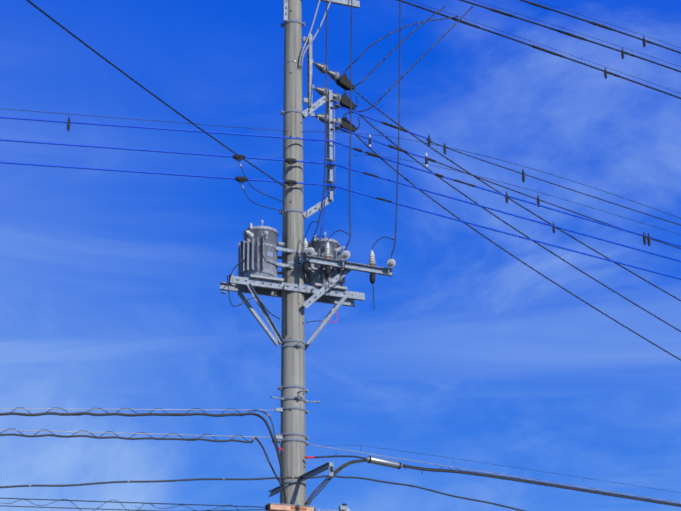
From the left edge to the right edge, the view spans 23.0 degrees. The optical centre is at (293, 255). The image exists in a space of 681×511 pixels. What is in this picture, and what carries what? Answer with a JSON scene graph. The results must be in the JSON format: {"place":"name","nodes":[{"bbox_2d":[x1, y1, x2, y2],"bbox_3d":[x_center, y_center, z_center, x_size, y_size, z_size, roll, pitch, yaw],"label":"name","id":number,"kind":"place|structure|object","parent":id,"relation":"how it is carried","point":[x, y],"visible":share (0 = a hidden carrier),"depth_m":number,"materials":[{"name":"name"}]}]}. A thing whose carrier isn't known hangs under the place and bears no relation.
{"place":"outdoors","nodes":[
{"label":"outdoors","id":0,"kind":"place"},
{"bbox_2d":[0,0,680,510],"label":"sky","id":1,"kind":"structure","parent":0,"point":[111,297],"materials":[{"name":"blue"}]},
{"bbox_3d":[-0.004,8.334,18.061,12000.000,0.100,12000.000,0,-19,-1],"label":"ground","id":2,"kind":"structure","parent":0,"visible":0},
{"bbox_2d":[280,0,305,505],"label":"pole","id":3,"kind":"object","parent":2,"relation":"on","point":[293,454],"visible":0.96,"depth_m":20.79,"materials":[{"name":"concrete"}]},
{"bbox_2d":[265,503,314,510],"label":"crossarm","id":4,"kind":"object","parent":3,"relation":"attached to","point":[278,507],"visible":1,"depth_m":19.53,"materials":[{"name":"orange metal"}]},
{"bbox_2d":[220,274,364,350],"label":"platform","id":5,"kind":"structure","parent":3,"relation":"attached to","point":[257,285],"depth_m":20.70,"materials":[{"name":"grey metal"}]},
{"bbox_2d":[238,220,284,277],"bbox_3d":[-0.396,-0.046,20.786,0.577,0.806,0.545,0,-19,-1],"label":"transformer","id":6,"kind":"object","parent":5,"relation":"on","point":[250,249],"visible":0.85,"depth_m":20.65,"materials":[{"name":"paint"}]},
{"bbox_2d":[304,232,344,285],"bbox_3d":[0.397,0.084,21.099,0.549,0.767,0.505,11,-22,-29],"label":"transformer","id":7,"kind":"object","parent":5,"relation":"on","point":[313,277],"visible":0.52,"depth_m":20.99,"materials":[{"name":"paint"}]},
{"bbox_2d":[270,109,319,445],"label":"pole bands","id":8,"kind":"object","parent":3,"relation":"attached to","point":[298,397],"visible":0.6,"depth_m":20.28,"materials":[{"name":"grey metal"}]},
{"bbox_2d":[276,247,318,274],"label":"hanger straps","id":9,"kind":"object","parent":3,"relation":"attached to","point":[285,250],"visible":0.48,"depth_m":20.83,"materials":[{"name":"white metal"}]},
{"bbox_2d":[268,462,348,510],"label":"comm brackets","id":10,"kind":"object","parent":3,"relation":"attached to","point":[316,471],"visible":0.71,"depth_m":19.76,"materials":[{"name":"grey metal"}]},
{"bbox_2d":[227,0,400,334],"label":"electrical wires","id":11,"kind":"object","parent":3,"relation":"attached to","point":[322,206],"visible":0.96,"depth_m":21.14,"materials":[{"name":"black"}]},
{"bbox_2d":[281,0,359,107],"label":"mounting bracket","id":12,"kind":"object","parent":3,"relation":"attached to","point":[308,39],"visible":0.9,"depth_m":21.92,"materials":[{"name":"grey metal"}]},
{"bbox_2d":[311,60,357,131],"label":"insulators","id":13,"kind":"object","parent":12,"relation":"attached to","point":[343,81],"visible":0.81,"depth_m":21.87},
{"bbox_2d":[302,90,339,218],"bbox_3d":[0.356,-1.314,21.443,0.514,1.823,0.162,8,-21,-21],"label":"mounting bracket","id":14,"kind":"object","parent":3,"relation":"attached to","point":[329,158],"visible":0.9,"depth_m":21.56,"materials":[{"name":"grey metal"}]},
{"bbox_2d":[282,237,395,308],"bbox_3d":[0.594,0.258,20.775,1.457,0.897,0.612,2,-19,-5],"label":"crossarm with insulators","id":15,"kind":"object","parent":3,"relation":"attached to","point":[326,261],"visible":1,"depth_m":20.80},
{"bbox_2d":[0,0,680,360],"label":"power lines","id":16,"kind":"object","parent":3,"relation":"attached to","point":[422,22],"visible":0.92,"depth_m":22.51,"materials":[{"name":"black rubber"}]},
{"bbox_2d":[67,117,650,245],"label":"insulators","id":17,"kind":"object","parent":16,"relation":"attached to","point":[240,179],"visible":0.98,"depth_m":21.68,"materials":[{"name":"black"}]},
{"bbox_2d":[604,36,645,78],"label":"clamps","id":18,"kind":"object","parent":16,"relation":"attached to","point":[622,56],"visible":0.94,"depth_m":25.49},
{"bbox_2d":[0,106,680,279],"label":"power lines","id":19,"kind":"object","parent":3,"relation":"attached to","point":[335,185],"visible":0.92,"depth_m":21.45,"materials":[{"name":"rubber"}]},
{"bbox_2d":[0,407,680,510],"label":"communication cables","id":20,"kind":"object","parent":3,"relation":"attached to","point":[383,462],"visible":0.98,"depth_m":19.73,"materials":[{"name":"black rubber"}]}
]}

